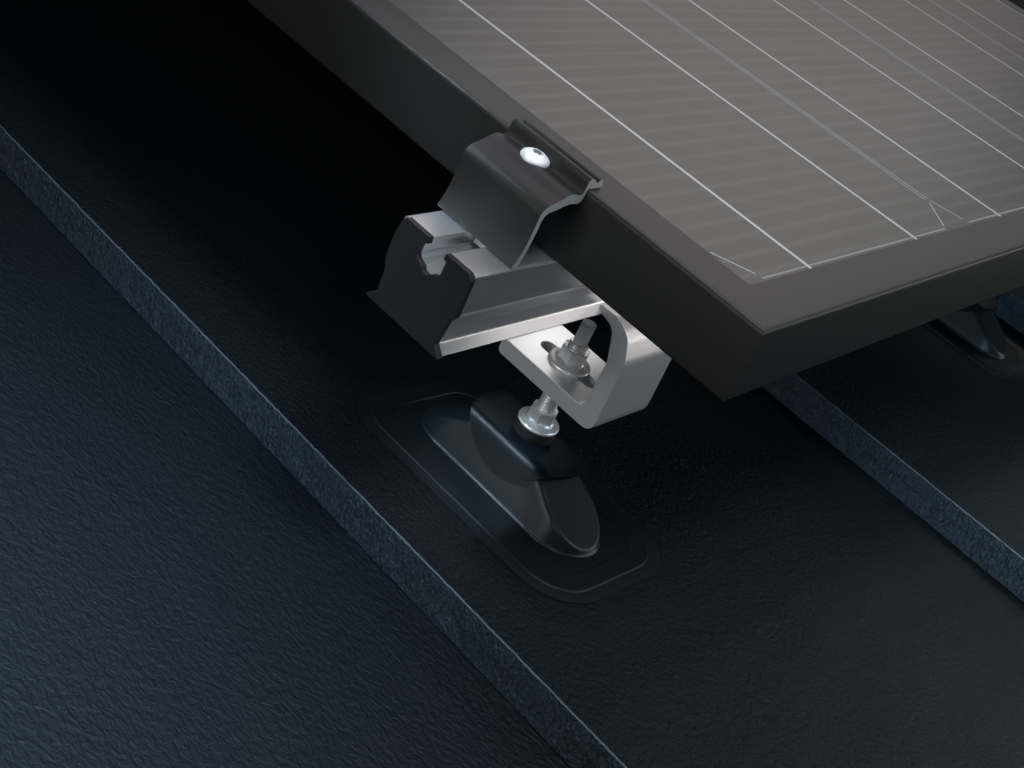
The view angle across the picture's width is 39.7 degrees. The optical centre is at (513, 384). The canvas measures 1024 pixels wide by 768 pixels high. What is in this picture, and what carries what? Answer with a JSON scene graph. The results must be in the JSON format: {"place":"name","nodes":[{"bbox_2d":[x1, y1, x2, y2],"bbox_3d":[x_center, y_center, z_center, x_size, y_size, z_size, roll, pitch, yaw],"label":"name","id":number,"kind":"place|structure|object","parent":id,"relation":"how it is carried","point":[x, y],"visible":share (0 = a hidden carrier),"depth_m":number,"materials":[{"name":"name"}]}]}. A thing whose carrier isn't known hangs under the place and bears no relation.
{"place":"outdoors","nodes":[
{"label":"outdoors","id":0,"kind":"place"},
{"label":"roof deck","id":1,"kind":"structure","parent":0,"visible":0},
{"bbox_2d":[0,169,570,767],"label":"roof slate","id":2,"kind":"object","parent":1,"relation":"on","point":[192,575],"visible":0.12,"depth_m":0.61,"materials":[{"name":"black stone"}]},
{"bbox_2d":[0,0,1023,767],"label":"roof slate","id":3,"kind":"object","parent":1,"relation":"on","point":[226,196],"visible":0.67,"depth_m":0.78,"materials":[{"name":"black stone"}]},
{"bbox_2d":[358,372,659,604],"bbox_3d":[0.003,0.039,0.726,0.168,0.033,0.108,42,35,24],"label":"flashed roof foot","id":4,"kind":"object","parent":3,"relation":"on","point":[552,520],"visible":0.94,"depth_m":0.71},
{"bbox_2d":[514,416,554,445],"bbox_3d":[0.011,0.022,0.720,0.022,0.007,0.022,42,35,24],"label":"sealing washer","id":5,"kind":"object","parent":4,"relation":"on","point":[524,433],"visible":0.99,"depth_m":0.71,"materials":[{"name":"black rubber"}]},
{"bbox_2d":[518,399,558,436],"bbox_3d":[0.014,0.015,0.716,0.022,0.010,0.022,42,35,24],"label":"flange nut","id":6,"kind":"object","parent":5,"relation":"on","point":[533,418],"visible":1,"depth_m":0.71,"materials":[{"name":"silver metal"}]},
{"bbox_2d":[537,319,596,413],"bbox_3d":[0.021,0.003,0.707,0.010,0.084,0.010,42,35,24],"label":"hanger stud","id":7,"kind":"object","parent":4,"relation":"attached to","point":[578,342],"visible":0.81,"depth_m":0.69,"materials":[{"name":"silver metal"}]},
{"bbox_2d":[499,303,670,428],"bbox_3d":[0.039,-0.023,0.687,0.066,0.058,0.044,42,35,24],"label":"slotted bracket","id":8,"kind":"object","parent":7,"relation":"attached to","point":[624,379],"visible":0.73,"depth_m":0.68,"materials":[{"name":"silver metal"}]},
{"bbox_2d":[376,210,604,355],"bbox_3d":[0.263,-0.131,0.927,0.044,0.040,0.949,42,35,24],"label":"mounting rail","id":9,"kind":"object","parent":8,"relation":"attached to","point":[537,288],"visible":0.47,"depth_m":0.58,"materials":[{"name":"silver metal"}]},
{"bbox_2d":[367,217,475,359],"bbox_3d":[-0.037,-0.040,0.569,0.046,0.042,0.003,42,35,24],"label":"rail end cap","id":10,"kind":"object","parent":9,"relation":"attached to","point":[417,301],"visible":1,"depth_m":0.57,"materials":[{"name":"black plastic"}]},
{"bbox_2d":[437,118,603,268],"bbox_3d":[0.003,-0.079,0.580,0.046,0.040,0.037,42,35,24],"label":"end clamp","id":11,"kind":"object","parent":9,"relation":"on","point":[501,198],"visible":1,"depth_m":0.57,"materials":[{"name":"black metal"}]},
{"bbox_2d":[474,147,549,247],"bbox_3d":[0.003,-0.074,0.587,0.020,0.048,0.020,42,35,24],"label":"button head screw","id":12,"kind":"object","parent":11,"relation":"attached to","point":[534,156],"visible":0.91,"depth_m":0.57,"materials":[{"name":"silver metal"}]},
{"bbox_2d":[246,0,1023,400],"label":"solar panel","id":13,"kind":"object","parent":9,"relation":"on","point":[790,188],"visible":1,"depth_m":0.67,"materials":[{"name":"black"}]},
{"bbox_2d":[548,339,589,377],"bbox_3d":[0.029,-0.014,0.696,0.022,0.010,0.022,42,35,24],"label":"flange nut","id":14,"kind":"object","parent":8,"relation":"attached to","point":[565,359],"visible":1,"depth_m":0.69,"materials":[{"name":"silver metal"}]},
{"bbox_2d":[762,314,1023,601],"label":"roof slate","id":15,"kind":"object","parent":1,"relation":"on","point":[924,423],"visible":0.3,"depth_m":0.95,"materials":[{"name":"black stone"}]},
{"bbox_2d":[923,298,1023,381],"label":"flashed roof foot","id":16,"kind":"object","parent":15,"relation":"on","point":[975,335],"visible":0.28,"depth_m":1.15},
{"bbox_2d":[992,285,1023,334],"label":"roof slate","id":17,"kind":"object","parent":1,"relation":"on","point":[1010,310],"visible":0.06,"depth_m":1.24,"materials":[{"name":"blue"}]},
{"bbox_2d":[1009,0,1023,9],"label":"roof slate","id":18,"kind":"object","parent":1,"relation":"on","point":[1019,3],"depth_m":2.38,"materials":[{"name":"black stone"}]}
]}

